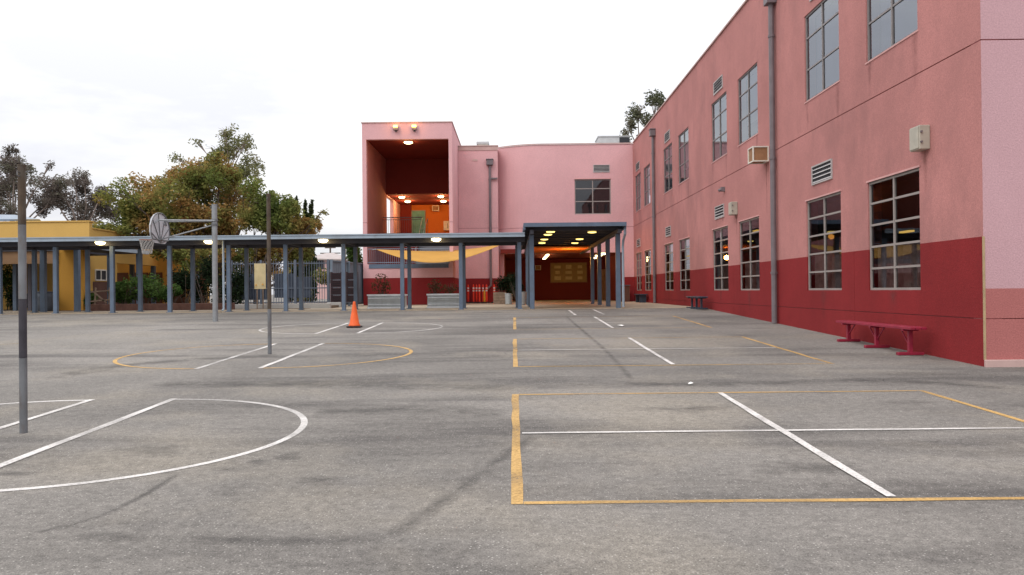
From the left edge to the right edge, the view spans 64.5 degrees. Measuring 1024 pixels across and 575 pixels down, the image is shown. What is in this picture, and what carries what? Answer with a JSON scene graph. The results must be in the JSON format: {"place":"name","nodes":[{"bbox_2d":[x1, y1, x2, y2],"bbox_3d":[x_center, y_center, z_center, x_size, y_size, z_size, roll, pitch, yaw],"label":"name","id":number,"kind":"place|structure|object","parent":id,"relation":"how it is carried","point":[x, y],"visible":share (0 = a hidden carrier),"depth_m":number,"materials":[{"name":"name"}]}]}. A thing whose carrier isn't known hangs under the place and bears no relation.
{"place":"outdoors","nodes":[
{"label":"outdoors","id":0,"kind":"place"},
{"bbox_2d":[7,293,27,307],"bbox_3d":[-24.036,0.651,40.111,1.604,0.965,1.032,0,0,-18],"label":"garden shrub","id":1,"kind":"object","parent":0,"point":[10,298],"visible":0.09,"depth_m":39.84,"materials":[{"name":"green plant"}]},
{"bbox_2d":[313,253,347,298],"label":"distant house","id":2,"kind":"structure","parent":0,"point":[321,258],"depth_m":92.06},
{"bbox_2d":[0,300,690,314],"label":"concrete walkway","id":3,"kind":"structure","parent":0,"point":[563,304],"depth_m":34.76,"materials":[{"name":"concrete"}]},
{"bbox_2d":[3,264,12,309],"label":"garden shrub","id":4,"kind":"object","parent":3,"relation":"on","point":[7,275],"visible":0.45,"depth_m":40.91,"materials":[{"name":"green plant"}]},
{"bbox_2d":[3,250,106,310],"bbox_3d":[-26.295,-0.296,39.429,11.189,2.866,5.100,-1,0,0],"label":"side porch","id":5,"kind":"object","parent":3,"relation":"on","point":[10,257],"visible":0.53,"depth_m":38.47,"materials":[{"name":"paint"}]},
{"bbox_2d":[40,249,148,311],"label":"side walkway","id":6,"kind":"structure","parent":3,"relation":"on","point":[77,280],"depth_m":35.19,"materials":[{"name":"paint"}]},
{"bbox_2d":[91,303,234,310],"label":"brick planter wall","id":7,"kind":"structure","parent":3,"relation":"on","point":[147,307],"depth_m":36.04,"materials":[{"name":"brick"}]},
{"bbox_2d":[117,250,209,303],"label":"classroom","id":8,"kind":"structure","parent":3,"relation":"on","point":[127,270],"depth_m":52.03,"materials":[{"name":"yellow paint"}]},
{"bbox_2d":[117,273,128,303],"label":"door","id":9,"kind":"structure","parent":8,"relation":"in","point":[120,276],"depth_m":52.03,"materials":[{"name":"brown paint"}]},
{"bbox_2d":[135,273,147,303],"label":"door","id":10,"kind":"structure","parent":8,"relation":"in","point":[146,299],"depth_m":52.02,"materials":[{"name":"brown paint"}]},
{"bbox_2d":[149,272,161,303],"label":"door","id":11,"kind":"structure","parent":8,"relation":"in","point":[160,273],"depth_m":52.02,"materials":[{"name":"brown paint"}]},
{"bbox_2d":[172,272,184,302],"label":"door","id":12,"kind":"structure","parent":8,"relation":"in","point":[178,300],"depth_m":52.01,"materials":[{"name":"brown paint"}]},
{"bbox_2d":[27,303,352,311],"bbox_3d":[-15.473,1.144,48.292,12.650,0.200,24.100,-1,0,0],"label":"planting bed","id":13,"kind":"object","parent":3,"relation":"on","point":[236,309],"visible":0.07,"depth_m":36.84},
{"bbox_2d":[37,291,52,311],"bbox_3d":[-20.966,0.627,36.460,0.730,0.890,0.723,-1,0,0],"label":"trash barrel","id":14,"kind":"object","parent":13,"relation":"on","point":[49,300],"visible":0.54,"depth_m":36.27,"materials":[{"name":"plastic"}]},
{"bbox_2d":[59,250,84,310],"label":"ochre pier","id":15,"kind":"structure","parent":13,"relation":"on","point":[66,279],"depth_m":37.06,"materials":[{"name":"paint"}]},
{"bbox_2d":[82,290,99,304],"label":"garden shrub","id":16,"kind":"object","parent":13,"relation":"on","point":[91,296],"visible":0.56,"depth_m":37.22,"materials":[{"name":"green plant"}]},
{"bbox_2d":[90,287,109,303],"bbox_3d":[-18.691,0.526,36.930,0.921,1.053,0.108,-1,0,0],"label":"wooden trellis","id":17,"kind":"object","parent":13,"relation":"on","point":[102,299],"visible":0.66,"depth_m":36.88,"materials":[{"name":"brown wood"}]},
{"bbox_2d":[108,280,136,303],"bbox_3d":[-18.140,0.342,37.677,1.325,1.440,1.274,-1,0,0],"label":"garden shrub","id":18,"kind":"object","parent":13,"relation":"on","point":[121,295],"visible":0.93,"depth_m":37.48,"materials":[{"name":"green plant"}]},
{"bbox_2d":[123,273,166,303],"bbox_3d":[-17.152,0.175,38.242,2.165,1.759,1.741,-1,0,0],"label":"garden shrub","id":19,"kind":"object","parent":13,"relation":"on","point":[152,289],"visible":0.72,"depth_m":37.98,"materials":[{"name":"green plant"}]},
{"bbox_2d":[154,283,182,303],"bbox_3d":[-16.135,0.416,38.098,1.368,1.254,1.092,-1,0,0],"label":"garden shrub","id":20,"kind":"object","parent":13,"relation":"on","point":[177,290],"visible":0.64,"depth_m":37.95,"materials":[{"name":"green plant"}]},
{"bbox_2d":[92,149,270,302],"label":"broadleaf tree","id":21,"kind":"object","parent":13,"relation":"on","point":[183,188],"visible":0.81,"depth_m":45.45,"materials":[{"name":"green plant"}]},
{"bbox_2d":[166,266,202,302],"bbox_3d":[-15.808,-0.002,39.225,1.626,2.088,1.223,-1,0,0],"label":"garden shrub","id":22,"kind":"object","parent":13,"relation":"on","point":[183,278],"visible":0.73,"depth_m":39.15,"materials":[{"name":"green plant"}]},
{"bbox_2d":[185,253,221,302],"bbox_3d":[-14.928,-0.329,39.613,1.925,2.720,1.416,-1,0,0],"label":"garden shrub","id":23,"kind":"object","parent":13,"relation":"on","point":[207,275],"visible":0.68,"depth_m":39.39,"materials":[{"name":"green plant"}]},
{"bbox_2d":[218,267,250,303],"bbox_3d":[-13.521,-0.025,39.413,1.556,2.088,1.331,-1,0,0],"label":"garden shrub","id":24,"kind":"object","parent":13,"relation":"on","point":[237,280],"visible":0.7,"depth_m":39.16,"materials":[{"name":"green plant"}]},
{"bbox_2d":[254,263,265,308],"bbox_3d":[-11.362,-0.053,36.614,0.508,2.059,0.100,-1,0,0],"label":"garden sign","id":25,"kind":"object","parent":13,"relation":"on","point":[259,275],"visible":0.89,"depth_m":36.62,"materials":[{"name":"wood"}]},
{"bbox_2d":[195,190,329,303],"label":"broadleaf tree","id":26,"kind":"object","parent":13,"relation":"on","point":[283,210],"visible":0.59,"depth_m":44.62,"materials":[{"name":"green plant"}]},
{"bbox_2d":[231,259,329,303],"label":"picket fence","id":27,"kind":"object","parent":13,"relation":"on","point":[293,285],"visible":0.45,"depth_m":40.03,"materials":[{"name":"metal"}]},
{"bbox_2d":[346,247,362,262],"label":"broadleaf tree","id":28,"kind":"object","parent":13,"relation":"on","point":[349,253],"visible":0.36,"depth_m":49.76,"materials":[{"name":"green plant"}]},
{"bbox_2d":[0,232,524,313],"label":"covered walkway","id":29,"kind":"structure","parent":3,"relation":"on","point":[247,242],"depth_m":31.78,"materials":[{"name":"paint"}]},
{"bbox_2d":[235,303,338,308],"bbox_3d":[-10.517,0.889,38.228,4.426,0.270,2.400,-1,0,0],"label":"garden step","id":30,"kind":"object","parent":3,"relation":"on","point":[316,305],"visible":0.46,"depth_m":37.03,"materials":[{"name":"concrete"}]},
{"bbox_2d":[327,302,341,306],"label":"concrete kerb","id":31,"kind":"structure","parent":3,"relation":"on","point":[337,303],"depth_m":38.92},
{"bbox_2d":[330,295,341,301],"bbox_3d":[-8.443,0.527,39.123,0.540,0.360,0.308,-1,0,0],"label":"plastic crate","id":32,"kind":"object","parent":31,"relation":"on","point":[335,298],"visible":0.81,"depth_m":38.97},
{"bbox_2d":[330,287,341,294],"bbox_3d":[-8.446,0.162,39.125,0.540,0.360,0.308,-1,0,0],"label":"plastic crate","id":33,"kind":"object","parent":32,"relation":"on","point":[335,291],"visible":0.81,"depth_m":38.98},
{"bbox_2d":[330,280,341,286],"bbox_3d":[-8.450,-0.203,39.126,0.540,0.360,0.308,-1,0,0],"label":"plastic crate","id":34,"kind":"object","parent":33,"relation":"on","point":[335,283],"visible":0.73,"depth_m":38.98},
{"bbox_2d":[330,272,340,279],"bbox_3d":[-8.454,-0.568,39.128,0.540,0.360,0.308,-1,0,0],"label":"plastic crate","id":35,"kind":"object","parent":34,"relation":"on","point":[334,276],"visible":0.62,"depth_m":38.98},
{"bbox_2d":[330,260,363,305],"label":"sheet gate","id":36,"kind":"structure","parent":3,"relation":"on","point":[335,266],"depth_m":42.93,"materials":[{"name":"metal"}]},
{"bbox_2d":[346,295,353,301],"bbox_3d":[-7.701,0.520,39.121,0.540,0.360,0.308,-1,0,0],"label":"plastic crate","id":37,"kind":"object","parent":3,"relation":"on","point":[349,298],"visible":0.69,"depth_m":38.97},
{"bbox_2d":[346,287,353,294],"bbox_3d":[-7.704,0.155,39.123,0.540,0.360,0.308,-1,0,0],"label":"plastic crate","id":38,"kind":"object","parent":37,"relation":"on","point":[349,290],"visible":0.65,"depth_m":38.97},
{"bbox_2d":[346,279,353,286],"bbox_3d":[-7.708,-0.210,39.124,0.540,0.360,0.308,-1,0,0],"label":"plastic crate","id":39,"kind":"object","parent":38,"relation":"on","point":[349,283],"visible":0.55,"depth_m":38.98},
{"bbox_2d":[367,294,407,308],"bbox_3d":[-5.482,0.604,35.714,1.681,0.620,0.710,-1,0,0],"label":"metal planter","id":40,"kind":"object","parent":3,"relation":"on","point":[377,301],"visible":0.82,"depth_m":35.41,"materials":[{"name":"metal"}]},
{"bbox_2d":[371,273,390,293],"bbox_3d":[-5.756,-0.123,35.718,0.886,1.049,0.596,-1,0,0],"label":"planter shrub","id":41,"kind":"object","parent":40,"relation":"on","point":[379,282],"visible":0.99,"depth_m":35.70,"materials":[{"name":"brown plant"}]},
{"bbox_2d":[426,293,458,307],"bbox_3d":[-2.909,0.578,35.707,1.629,0.620,0.710,-1,0,0],"label":"metal planter","id":42,"kind":"object","parent":3,"relation":"on","point":[442,300],"visible":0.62,"depth_m":35.41,"materials":[{"name":"metal"}]},
{"bbox_2d":[428,279,443,293],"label":"planter shrub","id":43,"kind":"object","parent":42,"relation":"on","point":[435,288],"visible":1,"depth_m":35.68,"materials":[{"name":"brown plant"}]},
{"bbox_2d":[443,283,457,293],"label":"planter shrub","id":44,"kind":"object","parent":42,"relation":"on","point":[449,289],"visible":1,"depth_m":35.70,"materials":[{"name":"brown plant"}]},
{"bbox_2d":[493,292,505,303],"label":"wooden crate planter","id":45,"kind":"object","parent":3,"relation":"on","point":[498,297],"visible":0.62,"depth_m":44.00,"materials":[{"name":"brown wood"}]},
{"bbox_2d":[493,274,513,292],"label":"potted shrub","id":46,"kind":"object","parent":3,"relation":"on","point":[502,285],"visible":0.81,"depth_m":44.27,"materials":[{"name":"green plant"}]},
{"bbox_2d":[505,293,512,303],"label":"metal pot","id":47,"kind":"object","parent":3,"relation":"on","point":[508,298],"visible":0.93,"depth_m":42.83,"materials":[{"name":"metal"}]},
{"bbox_2d":[508,273,524,298],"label":"potted shrub","id":48,"kind":"object","parent":3,"relation":"on","point":[513,287],"visible":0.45,"depth_m":42.29,"materials":[{"name":"green plant"}]},
{"bbox_2d":[522,292,526,304],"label":"metal pot","id":49,"kind":"object","parent":3,"relation":"on","point":[524,296],"visible":0.45,"depth_m":40.80,"materials":[{"name":"metal"}]},
{"bbox_2d":[521,222,626,308],"bbox_3d":[2.454,-0.786,40.081,3.950,3.316,18.330,-1,0,0],"label":"entrance canopy","id":50,"kind":"object","parent":3,"relation":"on","point":[563,237],"visible":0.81,"depth_m":34.95,"materials":[{"name":"metal"}]},
{"bbox_2d":[621,285,629,301],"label":"slatted box","id":51,"kind":"object","parent":3,"relation":"on","point":[627,293],"visible":0.59,"depth_m":48.18,"materials":[{"name":"brown paint"}]},
{"bbox_2d":[634,294,647,302],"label":"bench box","id":52,"kind":"object","parent":3,"relation":"on","point":[640,298],"visible":0.95,"depth_m":44.04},
{"bbox_2d":[0,0,744,294],"label":"sky","id":53,"kind":"structure","parent":0,"point":[109,89],"materials":[{"name":"white"}]},
{"bbox_2d":[0,295,1023,574],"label":"playground asphalt","id":54,"kind":"structure","parent":0,"point":[392,465],"depth_m":7.19,"materials":[{"name":"asphalt"}]},
{"bbox_2d":[16,164,27,433],"bbox_3d":[-4.901,0.138,8.130,0.082,2.738,0.112,0,0,-28],"label":"tetherball pole","id":55,"kind":"object","parent":54,"relation":"on","point":[22,306],"visible":0.94,"depth_m":8.11,"materials":[{"name":"metal"}]},
{"bbox_2d":[0,143,59,218],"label":"eucalyptus","id":56,"kind":"object","parent":54,"relation":"on","point":[9,164],"visible":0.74,"depth_m":73.55,"materials":[{"name":"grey plant"}]},
{"bbox_2d":[2,400,85,403],"bbox_3d":[-6.360,1.470,8.043,2.155,0.119,4.310,-1,0,0],"label":"tetherball arc","id":57,"kind":"object","parent":54,"relation":"on","point":[48,401],"visible":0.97,"depth_m":10.09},
{"bbox_2d":[0,399,94,428],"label":"tetherball lane line","id":58,"kind":"object","parent":54,"relation":"on","point":[7,425],"visible":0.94,"depth_m":9.20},
{"bbox_2d":[26,167,120,225],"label":"eucalyptus","id":59,"kind":"object","parent":54,"relation":"on","point":[82,208],"visible":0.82,"depth_m":74.12,"materials":[{"name":"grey plant"}]},
{"bbox_2d":[0,214,156,309],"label":"yellow building","id":60,"kind":"structure","parent":54,"relation":"on","point":[35,227],"depth_m":42.09,"materials":[{"name":"paint"}]},
{"bbox_2d":[95,269,106,280],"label":"window","id":61,"kind":"structure","parent":60,"relation":"in","point":[100,275],"depth_m":43.14,"materials":[{"name":"white glass"}]},
{"bbox_2d":[0,399,172,466],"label":"tetherball lane line","id":62,"kind":"object","parent":54,"relation":"on","point":[60,442],"visible":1,"depth_m":7.80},
{"bbox_2d":[0,399,307,491],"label":"tetherball arc","id":63,"kind":"object","parent":54,"relation":"on","point":[304,422],"visible":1,"depth_m":6.86,"materials":[{"name":"paint"}]},
{"bbox_2d":[139,204,217,321],"bbox_3d":[-10.664,-0.720,26.022,2.396,3.833,1.328,0,0,-18],"label":"basketball hoop","id":64,"kind":"object","parent":54,"relation":"on","point":[159,229],"visible":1,"depth_m":25.78,"materials":[{"name":"metal"}]},
{"bbox_2d":[113,344,251,368],"bbox_3d":[-6.270,1.292,15.514,2.215,0.123,4.430,-1,0,0],"label":"tetherball arc","id":65,"kind":"object","parent":54,"relation":"on","point":[115,361],"visible":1,"depth_m":14.36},
{"bbox_2d":[167,123,265,300],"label":"eucalyptus","id":66,"kind":"object","parent":54,"relation":"on","point":[227,147],"visible":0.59,"depth_m":62.32,"materials":[{"name":"green plant"}]},
{"bbox_2d":[194,344,274,368],"bbox_3d":[-5.164,1.278,15.510,0.096,0.123,4.430,-1,0,0],"label":"tetherball lane line","id":67,"kind":"object","parent":54,"relation":"on","point":[235,356],"visible":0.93,"depth_m":15.14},
{"bbox_2d":[266,193,271,353],"bbox_3d":[-4.669,-0.237,15.568,0.082,3.130,0.112,-1,0,28],"label":"tetherball pole","id":68,"kind":"object","parent":54,"relation":"on","point":[268,210],"visible":0.91,"depth_m":15.55,"materials":[{"name":"metal"}]},
{"bbox_2d":[259,343,324,367],"bbox_3d":[-4.122,1.267,15.507,0.099,0.123,4.430,-1,0,0],"label":"tetherball lane line","id":69,"kind":"object","parent":54,"relation":"on","point":[289,356],"visible":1,"depth_m":15.04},
{"bbox_2d":[302,199,310,301],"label":"cypress tree","id":70,"kind":"object","parent":54,"relation":"on","point":[305,204],"visible":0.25,"depth_m":65.95,"materials":[{"name":"green plant"}]},
{"bbox_2d":[307,199,318,301],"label":"cypress tree","id":71,"kind":"object","parent":54,"relation":"on","point":[310,214],"visible":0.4,"depth_m":65.93,"materials":[{"name":"green plant"}]},
{"bbox_2d":[277,343,412,367],"bbox_3d":[-3.015,1.259,15.504,2.215,0.123,4.430,-1,0,0],"label":"tetherball arc","id":72,"kind":"object","parent":54,"relation":"on","point":[410,351],"visible":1,"depth_m":14.88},
{"bbox_2d":[346,302,361,327],"bbox_3d":[-4.379,0.748,22.550,0.380,0.715,0.380,-1,0,0],"label":"traffic cone","id":73,"kind":"object","parent":54,"relation":"on","point":[354,321],"visible":1,"depth_m":22.46,"materials":[{"name":"plastic"}]},
{"bbox_2d":[361,121,460,304],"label":"stair tower","id":74,"kind":"structure","parent":54,"relation":"on","point":[420,172],"depth_m":47.32,"materials":[{"name":"pink paint"}]},
{"bbox_2d":[411,210,425,232],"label":"door","id":75,"kind":"structure","parent":74,"relation":"in","point":[414,213],"depth_m":57.98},
{"bbox_2d":[373,246,496,262],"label":"shade sail","id":76,"kind":"object","parent":74,"relation":"attached to","point":[433,256],"visible":0.82,"depth_m":42.98,"materials":[{"name":"fabric"}]},
{"bbox_2d":[444,221,448,230],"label":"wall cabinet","id":77,"kind":"object","parent":74,"relation":"attached to","point":[446,225],"depth_m":57.81,"materials":[{"name":"white"}]},
{"bbox_2d":[458,143,633,302],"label":"entrance block","id":78,"kind":"structure","parent":54,"relation":"on","point":[510,188],"depth_m":49.33,"materials":[{"name":"pink paint"}]},
{"bbox_2d":[550,262,586,282],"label":"notice board","id":79,"kind":"object","parent":78,"relation":"attached to","point":[574,272],"visible":1,"depth_m":59.92,"materials":[{"name":"wood"}]},
{"bbox_2d":[575,179,610,213],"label":"window","id":80,"kind":"structure","parent":78,"relation":"in","point":[592,188],"depth_m":49.38,"materials":[{"name":"glass"}]},
{"bbox_2d":[597,269,605,299],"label":"door","id":81,"kind":"structure","parent":78,"relation":"in","point":[603,271],"depth_m":58.97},
{"bbox_2d":[595,136,629,142],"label":"air conditioner","id":82,"kind":"object","parent":78,"relation":"on","point":[612,139],"visible":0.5,"depth_m":55.02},
{"bbox_2d":[513,316,709,328],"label":"four square court edge lines","id":83,"kind":"object","parent":54,"relation":"on","point":[514,324],"visible":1,"depth_m":23.28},
{"bbox_2d":[619,88,665,208],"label":"eucalyptus","id":84,"kind":"object","parent":54,"relation":"on","point":[637,115],"visible":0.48,"depth_m":71.51,"materials":[{"name":"green plant"}]},
{"bbox_2d":[561,338,775,363],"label":"four square court cross lines","id":85,"kind":"object","parent":54,"relation":"on","point":[653,352],"visible":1,"depth_m":15.79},
{"bbox_2d":[518,337,821,366],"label":"four square court end lines","id":86,"kind":"object","parent":54,"relation":"on","point":[627,365],"visible":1,"depth_m":13.18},
{"bbox_2d":[513,337,831,366],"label":"four square court edge lines","id":87,"kind":"object","parent":54,"relation":"on","point":[515,362],"visible":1,"depth_m":15.06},
{"bbox_2d":[686,296,707,308],"bbox_3d":[6.976,0.566,30.677,0.460,0.466,2.200,-1,0,0],"label":"bench","id":88,"kind":"object","parent":54,"relation":"on","point":[701,298],"visible":0.98,"depth_m":30.25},
{"bbox_2d":[511,390,1023,503],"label":"four square court edge lines","id":89,"kind":"object","parent":54,"relation":"on","point":[517,487],"visible":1,"depth_m":7.15,"materials":[{"name":"paint"}]},
{"bbox_2d":[519,390,1023,503],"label":"four square court end lines","id":90,"kind":"object","parent":54,"relation":"on","point":[780,500],"visible":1,"depth_m":5.53,"materials":[{"name":"paint"}]},
{"bbox_2d":[522,393,1022,495],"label":"four square court cross lines","id":91,"kind":"object","parent":54,"relation":"on","point":[828,458],"visible":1,"depth_m":7.84,"materials":[{"name":"paint"}]},
{"bbox_2d":[633,0,1023,366],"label":"school wing","id":92,"kind":"structure","parent":54,"relation":"on","point":[851,206],"depth_m":17.47,"materials":[{"name":"paint"}]},
{"bbox_2d":[636,172,640,211],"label":"window","id":93,"kind":"structure","parent":92,"relation":"in","point":[640,172],"depth_m":47.78,"materials":[{"name":"grey glass"}]},
{"bbox_2d":[637,252,641,290],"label":"window","id":94,"kind":"structure","parent":92,"relation":"in","point":[639,255],"depth_m":47.31,"materials":[{"name":"grey glass"}]},
{"bbox_2d":[644,164,649,205],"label":"window","id":95,"kind":"structure","parent":92,"relation":"in","point":[648,194],"depth_m":45.10,"materials":[{"name":"grey glass"}]},
{"bbox_2d":[645,249,650,290],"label":"window","id":96,"kind":"structure","parent":92,"relation":"in","point":[647,253],"depth_m":44.19,"materials":[{"name":"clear glass"}]},
{"bbox_2d":[664,143,671,192],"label":"window","id":97,"kind":"structure","parent":92,"relation":"in","point":[669,175],"depth_m":38.82,"materials":[{"name":"grey glass"}]},
{"bbox_2d":[665,243,673,289],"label":"window","id":98,"kind":"structure","parent":92,"relation":"in","point":[668,247],"depth_m":38.34,"materials":[{"name":"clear glass"}]},
{"bbox_2d":[679,128,688,183],"bbox_3d":[7.486,-5.601,34.671,0.280,2.130,2.120,-1,0,0],"label":"window","id":99,"kind":"structure","parent":92,"relation":"in","point":[686,143],"depth_m":35.24,"materials":[{"name":"grey glass"}]},
{"bbox_2d":[680,237,689,289],"bbox_3d":[7.417,-0.975,34.652,0.050,2.200,2.120,-1,0,0],"label":"window","id":100,"kind":"structure","parent":92,"relation":"in","point":[685,243],"depth_m":34.64,"materials":[{"name":"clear glass"}]},
{"bbox_2d":[712,92,726,161],"bbox_3d":[7.468,-5.625,28.641,0.280,2.130,2.120,-1,0,0],"label":"window","id":101,"kind":"structure","parent":92,"relation":"in","point":[722,114],"depth_m":29.02,"materials":[{"name":"grey glass"}]},
{"bbox_2d":[713,226,728,289],"bbox_3d":[7.399,-0.999,28.622,0.050,2.200,2.120,-1,0,0],"label":"window","id":102,"kind":"structure","parent":92,"relation":"in","point":[720,235],"depth_m":28.61,"materials":[{"name":"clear glass"}]},
{"bbox_2d":[728,202,737,215],"bbox_3d":[7.213,-2.576,26.499,0.213,0.420,0.380,-1,0,0],"label":"electrical box","id":103,"kind":"object","parent":92,"relation":"attached to","point":[732,208],"visible":1,"depth_m":26.34,"materials":[{"name":"metal"}]},
{"bbox_2d":[738,63,757,144],"bbox_3d":[7.457,-5.639,25.141,0.280,2.130,2.120,-1,0,0],"label":"window","id":104,"kind":"structure","parent":92,"relation":"in","point":[752,93],"depth_m":25.48,"materials":[{"name":"grey glass"}]},
{"bbox_2d":[740,217,759,289],"bbox_3d":[7.389,-1.013,25.122,0.050,2.200,2.120,-1,0,0],"label":"window","id":105,"kind":"structure","parent":92,"relation":"in","point":[749,229],"depth_m":25.11,"materials":[{"name":"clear glass"}]},
{"bbox_2d":[748,146,768,163],"bbox_3d":[7.065,-3.797,23.294,0.460,0.440,0.500,-1,0,0],"label":"air conditioner","id":106,"kind":"object","parent":92,"relation":"attached to","point":[758,154],"visible":1,"depth_m":23.07,"materials":[{"name":"white metal"}]},
{"bbox_2d":[805,0,838,100],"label":"window","id":107,"kind":"structure","parent":92,"relation":"in","point":[827,31],"depth_m":19.34,"materials":[{"name":"grey glass"}]},
{"bbox_2d":[808,192,841,289],"bbox_3d":[7.371,-1.037,19.093,0.050,2.200,2.120,-1,0,0],"label":"window","id":108,"kind":"structure","parent":92,"relation":"in","point":[824,213],"depth_m":19.07,"materials":[{"name":"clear glass"}]},
{"bbox_2d":[867,0,917,60],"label":"window","id":109,"kind":"structure","parent":92,"relation":"in","point":[898,17],"depth_m":15.89,"materials":[{"name":"grey glass"}]},
{"bbox_2d":[869,168,920,289],"bbox_3d":[7.360,-1.051,15.593,0.050,2.200,2.120,-1,0,0],"label":"window","id":110,"kind":"structure","parent":92,"relation":"in","point":[894,201],"depth_m":15.57,"materials":[{"name":"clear glass"}]},
{"bbox_2d":[909,125,929,151],"bbox_3d":[7.182,-2.625,14.299,0.203,0.420,0.380,-1,0,0],"label":"electrical box","id":111,"kind":"object","parent":92,"relation":"attached to","point":[919,138],"visible":1,"depth_m":14.14,"materials":[{"name":"metal"}]},
{"bbox_2d":[836,320,926,354],"bbox_3d":[7.005,0.941,15.596,0.460,0.502,3.250,-1,0,0],"label":"bench","id":112,"kind":"object","parent":54,"relation":"on","point":[902,328],"visible":1,"depth_m":15.55,"materials":[{"name":"metal"}]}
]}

